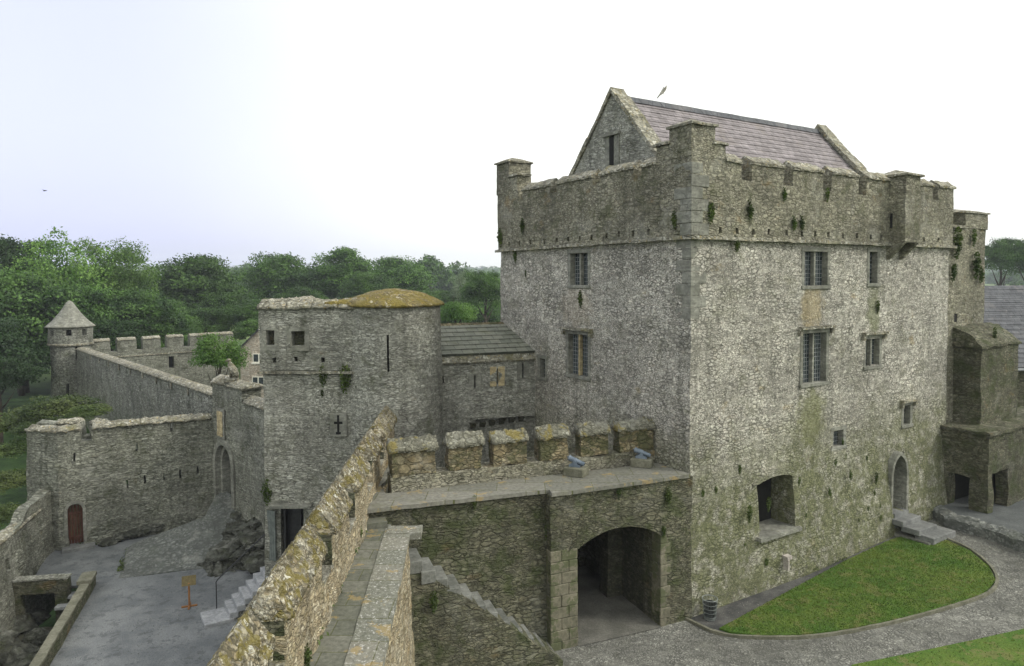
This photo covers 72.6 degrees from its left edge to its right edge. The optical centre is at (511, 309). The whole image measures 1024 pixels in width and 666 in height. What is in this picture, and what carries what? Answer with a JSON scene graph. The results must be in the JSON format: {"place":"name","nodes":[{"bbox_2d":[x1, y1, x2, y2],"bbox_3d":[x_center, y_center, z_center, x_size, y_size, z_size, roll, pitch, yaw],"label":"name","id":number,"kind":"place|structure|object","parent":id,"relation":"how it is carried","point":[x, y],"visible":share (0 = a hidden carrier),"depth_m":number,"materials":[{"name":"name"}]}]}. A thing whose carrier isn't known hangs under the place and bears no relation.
{"place":"outdoors","nodes":[
{"label":"outdoors","id":0,"kind":"place"},
{"bbox_2d":[0,627,51,665],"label":"pit floor","id":1,"kind":"structure","parent":0,"point":[21,636],"depth_m":29.69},
{"bbox_2d":[0,629,21,656],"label":"boulder","id":2,"kind":"object","parent":1,"relation":"on","point":[9,639],"visible":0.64,"depth_m":28.20,"materials":[{"name":"grey stone"}]},
{"bbox_2d":[0,642,38,665],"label":"boulder","id":3,"kind":"object","parent":1,"relation":"on","point":[22,654],"visible":0.8,"depth_m":27.43,"materials":[{"name":"grey stone"}]},
{"bbox_2d":[12,614,38,635],"bbox_3d":[-21.579,13.838,30.153,1.819,1.224,1.726,-3,4,-44],"label":"boulder","id":4,"kind":"object","parent":1,"relation":"on","point":[25,623],"visible":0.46,"depth_m":30.02,"materials":[{"name":"grey stone"}]},
{"bbox_2d":[20,627,50,645],"bbox_3d":[-20.111,13.962,29.546,1.375,0.968,1.188,1,3,27],"label":"boulder","id":5,"kind":"object","parent":1,"relation":"on","point":[37,636],"visible":0.48,"depth_m":29.28,"materials":[{"name":"grey stone"}]},
{"bbox_2d":[11,573,71,623],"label":"pit spur wall","id":6,"kind":"structure","parent":1,"relation":"on","point":[56,584],"depth_m":30.36,"materials":[{"name":"stone"}]},
{"bbox_2d":[28,571,96,665],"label":"pit kerb wall","id":7,"kind":"structure","parent":1,"relation":"on","point":[48,650],"depth_m":26.78,"materials":[{"name":"stone"}]},
{"bbox_2d":[28,608,50,623],"bbox_3d":[-21.539,13.920,31.558,1.242,0.710,0.883,1,3,26],"label":"boulder","id":8,"kind":"object","parent":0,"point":[40,615],"visible":0.62,"depth_m":31.43,"materials":[{"name":"grey stone"}]},
{"bbox_2d":[36,535,252,665],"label":"court","id":9,"kind":"object","parent":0,"point":[118,598],"visible":0.37,"depth_m":28.15,"materials":[{"name":"grey concrete"}]},
{"bbox_2d":[0,489,55,630],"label":"boundary wall","id":10,"kind":"structure","parent":9,"relation":"on","point":[27,542],"depth_m":31.79,"materials":[{"name":"stone"}]},
{"bbox_2d":[54,585,79,610],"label":"pit steps","id":11,"kind":"structure","parent":9,"relation":"on","point":[63,606],"depth_m":30.40,"materials":[{"name":"stone"}]},
{"bbox_2d":[24,413,213,588],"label":"barbican wall","id":12,"kind":"structure","parent":9,"relation":"on","point":[71,462],"depth_m":36.33,"materials":[{"name":"stone"}]},
{"bbox_2d":[62,500,94,553],"bbox_3d":[-21.900,10.890,35.224,1.715,2.505,1.541,0,3,0],"label":"doorway","id":13,"kind":"structure","parent":12,"relation":"in","point":[75,519],"depth_m":35.40,"materials":[{"name":"stone"}]},
{"bbox_2d":[60,556,209,665],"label":"loose stones","id":14,"kind":"object","parent":9,"relation":"on","point":[138,623],"visible":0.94,"depth_m":27.48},
{"bbox_2d":[119,491,235,577],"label":"cobbled ramp","id":15,"kind":"structure","parent":9,"relation":"on","point":[187,546],"depth_m":34.31,"materials":[{"name":"grey stone"}]},
{"bbox_2d":[181,575,196,609],"bbox_3d":[-13.347,11.633,28.838,0.518,1.279,0.518,1,3,26],"label":"information sign","id":16,"kind":"object","parent":9,"relation":"on","point":[189,580],"visible":1,"depth_m":28.79,"materials":[{"name":"brown wood"}]},
{"bbox_2d":[76,528,367,663],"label":"ground weeds","id":17,"kind":"object","parent":9,"relation":"on","point":[121,566],"visible":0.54,"depth_m":19.28,"materials":[{"name":"green plant"}]},
{"bbox_2d":[197,511,264,577],"bbox_3d":[-12.688,11.511,34.322,4.834,2.383,6.965,0,3,0],"label":"rock outcrop","id":18,"kind":"object","parent":9,"relation":"on","point":[242,534],"visible":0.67,"depth_m":32.99,"materials":[{"name":"grey stone"}]},
{"bbox_2d":[200,566,267,628],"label":"court steps","id":19,"kind":"structure","parent":9,"relation":"on","point":[235,606],"depth_m":28.02,"materials":[{"name":"stone"}]},
{"bbox_2d":[209,374,265,533],"bbox_3d":[-12.698,8.807,35.487,1.582,10.414,9.362,-3,4,-44],"label":"barbican gatehouse","id":20,"kind":"object","parent":9,"relation":"on","point":[238,463],"visible":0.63,"depth_m":36.31,"materials":[{"name":"stone"}]},
{"bbox_2d":[224,358,238,381],"bbox_3d":[-14.948,3.211,37.194,0.723,1.272,0.677,0,3,0],"label":"bird statue","id":21,"kind":"object","parent":20,"relation":"on","point":[232,369],"visible":0.97,"depth_m":37.05,"materials":[{"name":"grey stone"}]},
{"bbox_2d":[206,405,421,665],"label":"rampart wall","id":22,"kind":"structure","parent":9,"relation":"on","point":[366,619],"depth_m":14.57,"materials":[{"name":"stone"}]},
{"bbox_2d":[257,288,444,578],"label":"gate tower","id":23,"kind":"structure","parent":9,"relation":"on","point":[385,344],"depth_m":28.02,"materials":[{"name":"stone"}]},
{"bbox_2d":[260,478,272,504],"bbox_3d":[-9.946,7.381,28.228,0.513,1.166,0.292,0,3,1],"label":"wall plant","id":24,"kind":"object","parent":23,"relation":"attached to","point":[268,490],"depth_m":28.23,"materials":[{"name":"green plant"}]},
{"bbox_2d":[261,326,279,350],"bbox_3d":[-9.682,1.122,28.169,0.753,0.990,0.513,0,3,0],"label":"window","id":25,"kind":"structure","parent":23,"relation":"in","point":[272,343],"depth_m":27.94,"materials":[{"name":"stone"}]},
{"bbox_2d":[267,504,312,560],"bbox_3d":[-9.066,9.002,28.432,1.992,2.331,0.781,0,3,0],"label":"doorway","id":26,"kind":"structure","parent":23,"relation":"in","point":[293,513],"depth_m":28.36,"materials":[{"name":"stone"}]},
{"bbox_2d":[286,326,309,350],"bbox_3d":[-8.570,1.148,28.148,0.956,0.992,0.517,0,3,0],"label":"window","id":27,"kind":"structure","parent":23,"relation":"in","point":[300,335],"depth_m":27.93,"materials":[{"name":"stone"}]},
{"bbox_2d":[339,362,350,394],"bbox_3d":[-6.694,2.746,27.928,0.509,1.330,0.351,0,3,1],"label":"wall plant","id":28,"kind":"object","parent":23,"relation":"attached to","point":[343,379],"depth_m":27.94,"materials":[{"name":"green plant"}]},
{"bbox_2d":[441,322,535,461],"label":"link range","id":29,"kind":"structure","parent":0,"point":[488,375],"depth_m":30.70,"materials":[{"name":"stone"}]},
{"bbox_2d":[0,284,1006,626],"bbox_3d":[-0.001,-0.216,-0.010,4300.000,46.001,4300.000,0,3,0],"label":"terrain","id":30,"kind":"structure","parent":0,"point":[16,462],"depth_m":64.74,"materials":[{"name":"green plant"}]},
{"bbox_2d":[0,502,23,526],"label":"bush","id":31,"kind":"object","parent":30,"relation":"on","point":[7,509],"visible":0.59,"depth_m":38.67,"materials":[{"name":"green plant"}]},
{"bbox_2d":[0,468,25,495],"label":"bush","id":32,"kind":"object","parent":30,"relation":"on","point":[15,478],"visible":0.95,"depth_m":42.19,"materials":[{"name":"green plant"}]},
{"bbox_2d":[0,438,26,457],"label":"bush","id":33,"kind":"object","parent":30,"relation":"on","point":[8,449],"visible":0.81,"depth_m":45.98,"materials":[{"name":"green plant"}]},
{"bbox_2d":[7,420,36,437],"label":"bush","id":34,"kind":"object","parent":30,"relation":"on","point":[20,429],"visible":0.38,"depth_m":46.78,"materials":[{"name":"green plant"}]},
{"bbox_2d":[0,355,53,444],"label":"tree","id":35,"kind":"object","parent":30,"relation":"on","point":[15,373],"visible":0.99,"depth_m":60.36,"materials":[{"name":"green plant"}]},
{"bbox_2d":[0,312,53,383],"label":"tree","id":36,"kind":"object","parent":30,"relation":"on","point":[12,345],"visible":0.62,"depth_m":66.37,"materials":[{"name":"green plant"}]},
{"bbox_2d":[0,233,55,273],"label":"tree","id":37,"kind":"object","parent":30,"relation":"on","point":[8,248],"visible":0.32,"depth_m":94.21,"materials":[{"name":"green plant"}]},
{"bbox_2d":[0,411,61,432],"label":"bush","id":38,"kind":"object","parent":30,"relation":"on","point":[9,424],"visible":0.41,"depth_m":51.09,"materials":[{"name":"green plant"}]},
{"bbox_2d":[18,324,50,395],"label":"tree","id":39,"kind":"object","parent":30,"relation":"on","point":[21,391],"visible":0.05,"depth_m":78.22,"materials":[{"name":"green plant"}]},
{"bbox_2d":[0,267,92,392],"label":"tree","id":40,"kind":"object","parent":30,"relation":"on","point":[18,299],"visible":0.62,"depth_m":77.90,"materials":[{"name":"green plant"}]},
{"bbox_2d":[0,393,104,419],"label":"bush","id":41,"kind":"object","parent":30,"relation":"on","point":[45,406],"visible":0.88,"depth_m":49.17,"materials":[{"name":"green plant"}]},
{"bbox_2d":[0,226,123,299],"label":"tree","id":42,"kind":"object","parent":30,"relation":"on","point":[77,276],"visible":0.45,"depth_m":90.04,"materials":[{"name":"green plant"}]},
{"bbox_2d":[45,301,95,418],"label":"round turret","id":43,"kind":"object","parent":30,"relation":"on","point":[70,326],"visible":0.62,"depth_m":69.04,"materials":[{"name":"stone"}]},
{"bbox_2d":[62,403,112,420],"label":"bush","id":44,"kind":"object","parent":30,"relation":"on","point":[87,411],"visible":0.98,"depth_m":45.98,"materials":[{"name":"green plant"}]},
{"bbox_2d":[30,281,153,334],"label":"tree","id":45,"kind":"object","parent":30,"relation":"on","point":[88,295],"visible":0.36,"depth_m":81.81,"materials":[{"name":"green plant"}]},
{"bbox_2d":[53,236,164,350],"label":"tree","id":46,"kind":"object","parent":30,"relation":"on","point":[124,278],"visible":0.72,"depth_m":96.27,"materials":[{"name":"green plant"}]},
{"bbox_2d":[91,317,147,350],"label":"tree","id":47,"kind":"object","parent":30,"relation":"on","point":[115,328],"visible":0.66,"depth_m":79.22,"materials":[{"name":"green plant"}]},
{"bbox_2d":[88,287,189,341],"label":"tree","id":48,"kind":"object","parent":30,"relation":"on","point":[155,310],"visible":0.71,"depth_m":84.17,"materials":[{"name":"green plant"}]},
{"bbox_2d":[75,347,213,478],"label":"curtain wall","id":49,"kind":"structure","parent":30,"relation":"on","point":[125,389],"depth_m":53.66,"materials":[{"name":"stone"}]},
{"bbox_2d":[91,331,232,386],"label":"back battlement wall","id":50,"kind":"structure","parent":30,"relation":"on","point":[174,355],"depth_m":76.52,"materials":[{"name":"stone"}]},
{"bbox_2d":[146,314,204,340],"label":"tree","id":51,"kind":"object","parent":30,"relation":"on","point":[190,324],"visible":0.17,"depth_m":89.59,"materials":[{"name":"green plant"}]},
{"bbox_2d":[161,327,206,345],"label":"tree","id":52,"kind":"object","parent":30,"relation":"on","point":[185,332],"visible":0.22,"depth_m":85.56,"materials":[{"name":"green plant"}]},
{"bbox_2d":[138,252,256,308],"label":"tree","id":53,"kind":"object","parent":30,"relation":"on","point":[188,279],"visible":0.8,"depth_m":114.51,"materials":[{"name":"green plant"}]},
{"bbox_2d":[185,306,237,334],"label":"tree","id":54,"kind":"object","parent":30,"relation":"on","point":[211,320],"visible":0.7,"depth_m":98.82,"materials":[{"name":"green plant"}]},
{"bbox_2d":[186,289,250,326],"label":"tree","id":55,"kind":"object","parent":30,"relation":"on","point":[228,298],"visible":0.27,"depth_m":109.97,"materials":[{"name":"green plant"}]},
{"bbox_2d":[187,330,251,386],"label":"tree","id":56,"kind":"object","parent":30,"relation":"on","point":[218,356],"visible":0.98,"depth_m":49.62,"materials":[{"name":"green plant"}]},
{"bbox_2d":[228,262,253,284],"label":"tree","id":57,"kind":"object","parent":30,"relation":"on","point":[246,266],"visible":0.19,"depth_m":325.99,"materials":[{"name":"green plant"}]},
{"bbox_2d":[222,298,264,325],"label":"tree","id":58,"kind":"object","parent":30,"relation":"on","point":[243,311],"visible":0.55,"depth_m":98.27,"materials":[{"name":"green plant"}]},
{"bbox_2d":[230,318,258,340],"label":"tree","id":59,"kind":"object","parent":30,"relation":"on","point":[241,331],"visible":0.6,"depth_m":90.83,"materials":[{"name":"green plant"}]},
{"bbox_2d":[238,328,264,397],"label":"stone house","id":60,"kind":"structure","parent":30,"relation":"on","point":[252,344],"depth_m":72.19,"materials":[{"name":"beige stone"}]},
{"bbox_2d":[232,251,312,300],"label":"tree","id":61,"kind":"object","parent":30,"relation":"on","point":[269,275],"visible":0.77,"depth_m":136.33,"materials":[{"name":"green plant"}]},
{"bbox_2d":[273,285,328,298],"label":"tree","id":62,"kind":"object","parent":30,"relation":"on","point":[298,291],"visible":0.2,"depth_m":118.63,"materials":[{"name":"green plant"}]},
{"bbox_2d":[272,269,349,298],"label":"tree","id":63,"kind":"object","parent":30,"relation":"on","point":[330,292],"visible":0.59,"depth_m":135.41,"materials":[{"name":"green plant"}]},
{"bbox_2d":[300,245,375,298],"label":"tree","id":64,"kind":"object","parent":30,"relation":"on","point":[350,261],"visible":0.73,"depth_m":138.28,"materials":[{"name":"green plant"}]},
{"bbox_2d":[336,271,401,298],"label":"tree","id":65,"kind":"object","parent":30,"relation":"on","point":[362,282],"visible":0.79,"depth_m":127.10,"materials":[{"name":"green plant"}]},
{"bbox_2d":[369,255,439,292],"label":"tree","id":66,"kind":"object","parent":30,"relation":"on","point":[405,274],"visible":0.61,"depth_m":152.01,"materials":[{"name":"green plant"}]},
{"bbox_2d":[415,253,455,291],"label":"tree","id":67,"kind":"object","parent":30,"relation":"on","point":[430,262],"visible":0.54,"depth_m":256.85,"materials":[{"name":"green plant"}]},
{"bbox_2d":[430,289,462,304],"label":"tree","id":68,"kind":"object","parent":30,"relation":"on","point":[446,296],"visible":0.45,"depth_m":148.01,"materials":[{"name":"green plant"}]},
{"bbox_2d":[432,261,469,297],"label":"tree","id":69,"kind":"object","parent":30,"relation":"on","point":[441,286],"visible":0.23,"depth_m":286.14,"materials":[{"name":"green plant"}]},
{"bbox_2d":[440,299,477,322],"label":"tree","id":70,"kind":"object","parent":30,"relation":"on","point":[452,312],"visible":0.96,"depth_m":72.91,"materials":[{"name":"green plant"}]},
{"bbox_2d":[449,271,471,302],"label":"tree","id":71,"kind":"object","parent":30,"relation":"on","point":[460,283],"visible":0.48,"depth_m":149.26,"materials":[{"name":"green plant"}]},
{"bbox_2d":[449,299,500,322],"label":"tree","id":72,"kind":"object","parent":30,"relation":"on","point":[495,315],"visible":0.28,"depth_m":122.34,"materials":[{"name":"green plant"}]},
{"bbox_2d":[457,268,500,321],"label":"tree","id":73,"kind":"object","parent":30,"relation":"on","point":[486,287],"visible":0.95,"depth_m":110.41,"materials":[{"name":"green plant"}]},
{"bbox_2d":[57,263,1023,289],"bbox_3d":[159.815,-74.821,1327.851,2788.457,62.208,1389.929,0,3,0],"label":"woodland","id":74,"kind":"object","parent":30,"relation":"on","point":[495,268],"visible":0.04,"depth_m":1091.37,"materials":[{"name":"plant"}]},
{"bbox_2d":[494,87,956,617],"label":"castle keep","id":75,"kind":"structure","parent":30,"relation":"on","point":[776,356],"depth_m":26.87,"materials":[{"name":"stone"}]},
{"bbox_2d":[536,354,547,381],"bbox_3d":[1.457,2.542,30.801,0.400,1.127,0.795,-2,3,-32],"label":"window","id":76,"kind":"structure","parent":75,"relation":"in","point":[542,365],"depth_m":30.91,"materials":[{"name":"stone"}]},
{"bbox_2d":[560,326,592,380],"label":"window","id":77,"kind":"structure","parent":75,"relation":"in","point":[578,340],"depth_m":28.57,"materials":[{"name":"stone"}]},
{"bbox_2d":[567,249,590,287],"bbox_3d":[2.831,-1.673,28.351,0.400,1.580,1.540,-2,3,-32],"label":"window","id":78,"kind":"structure","parent":75,"relation":"in","point":[578,259],"depth_m":28.36,"materials":[{"name":"stone"}]},
{"bbox_2d":[801,247,830,288],"bbox_3d":[11.525,-1.594,26.725,1.790,1.580,0.400,-2,3,-32],"label":"window","id":79,"kind":"structure","parent":75,"relation":"in","point":[815,270],"depth_m":26.76,"materials":[{"name":"stone"}]},
{"bbox_2d":[797,325,835,387],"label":"window","id":80,"kind":"structure","parent":75,"relation":"in","point":[814,340],"depth_m":26.91,"materials":[{"name":"stone"}]},
{"bbox_2d":[831,425,846,450],"bbox_3d":[12.899,5.079,27.858,1.040,0.930,0.400,-2,3,-32],"label":"window","id":81,"kind":"structure","parent":75,"relation":"in","point":[837,436],"depth_m":27.92,"materials":[{"name":"stone"}]},
{"bbox_2d":[866,248,880,286],"bbox_3d":[14.734,-1.751,28.706,0.940,1.580,0.400,-2,3,-32],"label":"window","id":82,"kind":"structure","parent":75,"relation":"in","point":[873,254],"depth_m":28.76,"materials":[{"name":"stone"}]},
{"bbox_2d":[861,331,888,369],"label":"window","id":83,"kind":"structure","parent":75,"relation":"in","point":[872,341],"depth_m":28.90,"materials":[{"name":"stone"}]},
{"bbox_2d":[888,451,908,517],"bbox_3d":[16.215,7.610,30.059,1.668,3.700,1.542,0,3,0],"label":"doorway","id":84,"kind":"structure","parent":75,"relation":"in","point":[898,462],"depth_m":29.96,"materials":[{"name":"stone"}]},
{"bbox_2d":[900,398,918,428],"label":"window","id":85,"kind":"structure","parent":75,"relation":"in","point":[906,405],"depth_m":30.42,"materials":[{"name":"stone"}]},
{"bbox_2d":[985,237,1023,285],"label":"tree","id":86,"kind":"object","parent":30,"relation":"on","point":[992,251],"visible":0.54,"depth_m":133.90,"materials":[{"name":"green plant"}]},
{"bbox_2d":[994,271,1023,285],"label":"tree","id":87,"kind":"object","parent":30,"relation":"on","point":[1009,278],"visible":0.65,"depth_m":425.68,"materials":[{"name":"plant"}]},
{"bbox_2d":[998,238,1023,279],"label":"tree","id":88,"kind":"object","parent":30,"relation":"on","point":[1016,252],"visible":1,"depth_m":125.09,"materials":[{"name":"green plant"}]},
{"bbox_2d":[0,0,1023,268],"label":"sky","id":89,"kind":"structure","parent":0,"point":[234,130],"materials":[{"name":"white"}]},
{"bbox_2d":[556,520,1023,665],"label":"cobbled path","id":90,"kind":"structure","parent":0,"point":[999,609],"depth_m":21.83,"materials":[{"name":"grey stone"}]},
{"bbox_2d":[410,548,561,665],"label":"stone staircase","id":91,"kind":"structure","parent":90,"relation":"on","point":[462,625],"depth_m":19.84,"materials":[{"name":"grey stone"}]},
{"bbox_2d":[429,591,438,612],"bbox_3d":[-2.189,8.176,19.486,0.296,0.676,0.161,-1,3,-18],"label":"wall plant","id":92,"kind":"object","parent":91,"relation":"attached to","point":[434,598],"depth_m":19.47,"materials":[{"name":"green plant"}]},
{"bbox_2d":[367,416,691,650],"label":"gate wall","id":93,"kind":"structure","parent":90,"relation":"on","point":[601,563],"depth_m":22.10,"materials":[{"name":"stone"}]},
{"bbox_2d":[563,464,588,477],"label":"stone block","id":94,"kind":"structure","parent":93,"relation":"on","point":[580,472],"depth_m":22.89,"materials":[{"name":"beige stone"}]},
{"bbox_2d":[567,455,584,467],"bbox_3d":[2.115,5.001,23.081,0.633,0.362,0.245,1,3,28],"label":"cannon","id":95,"kind":"object","parent":94,"relation":"on","point":[577,463],"visible":1,"depth_m":23.00,"materials":[{"name":"paint"}]},
{"bbox_2d":[630,456,653,468],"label":"stone block","id":96,"kind":"structure","parent":93,"relation":"on","point":[648,463],"depth_m":23.93,"materials":[{"name":"beige stone"}]},
{"bbox_2d":[633,447,650,458],"bbox_3d":[4.496,4.941,24.140,0.633,0.362,0.245,1,3,20],"label":"cannon","id":97,"kind":"object","parent":96,"relation":"on","point":[642,454],"visible":1,"depth_m":24.07,"materials":[{"name":"paint"}]},
{"bbox_2d":[691,536,897,632],"bbox_3d":[12.568,9.979,25.001,13.089,0.644,4.976,-2,3,-32],"label":"gravel margin","id":98,"kind":"object","parent":90,"relation":"on","point":[755,601],"visible":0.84,"depth_m":24.39,"materials":[{"name":"grey gravel"}]},
{"bbox_2d":[702,595,717,620],"bbox_3d":[6.645,10.018,23.429,0.535,0.704,0.538,0,3,0],"label":"wire litter bin","id":99,"kind":"object","parent":98,"relation":"on","point":[709,609],"visible":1,"depth_m":23.36,"materials":[{"name":"grey metal"}]},
{"bbox_2d":[685,538,998,639],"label":"lawn kerb","id":100,"kind":"structure","parent":90,"relation":"on","point":[867,627],"depth_m":22.59,"materials":[{"name":"stone"}]},
{"bbox_2d":[892,513,955,544],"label":"keep door steps","id":101,"kind":"structure","parent":90,"relation":"on","point":[914,527],"depth_m":28.93,"materials":[{"name":"stone"}]},
{"bbox_2d":[932,505,1023,552],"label":"terrace edge wall","id":102,"kind":"structure","parent":90,"relation":"on","point":[947,518],"depth_m":28.96,"materials":[{"name":"grey stone"}]},
{"bbox_2d":[719,536,995,634],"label":"lawn","id":103,"kind":"structure","parent":0,"point":[888,610],"depth_m":24.56,"materials":[{"name":"green plant"}]},
{"bbox_2d":[851,629,1023,665],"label":"lawn","id":104,"kind":"structure","parent":0,"point":[942,657],"depth_m":20.66,"materials":[{"name":"green plant"}]},
{"bbox_2d":[935,487,1023,536],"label":"terrace","id":105,"kind":"structure","parent":0,"point":[1011,517],"depth_m":30.36,"materials":[{"name":"grey stone"}]},
{"bbox_2d":[945,209,989,421],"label":"flanking tower","id":106,"kind":"structure","parent":105,"relation":"on","point":[966,296],"depth_m":32.89,"materials":[{"name":"stone"}]},
{"bbox_2d":[953,226,963,259],"bbox_3d":[20.508,-3.066,32.064,0.677,1.546,0.367,-2,3,-32],"label":"wall plant","id":107,"kind":"object","parent":106,"relation":"attached to","point":[958,238],"depth_m":32.02,"materials":[{"name":"green plant"}]},
{"bbox_2d":[972,251,981,279],"bbox_3d":[22.049,-2.100,33.074,0.592,1.353,0.321,-2,3,-32],"label":"wall plant","id":108,"kind":"object","parent":106,"relation":"attached to","point":[977,261],"depth_m":33.03,"materials":[{"name":"green plant"}]},
{"bbox_2d":[940,406,1023,513],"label":"ruined block","id":109,"kind":"structure","parent":105,"relation":"on","point":[981,461],"depth_m":31.25,"materials":[{"name":"stone"}]},
{"bbox_2d":[952,322,1022,424],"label":"chimney buttress","id":110,"kind":"structure","parent":109,"relation":"on","point":[985,385],"depth_m":32.31,"materials":[{"name":"stone"}]},
{"bbox_2d":[984,285,1023,407],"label":"slate roofed range","id":111,"kind":"structure","parent":105,"relation":"on","point":[1004,306],"depth_m":41.17,"materials":[{"name":"stone"}]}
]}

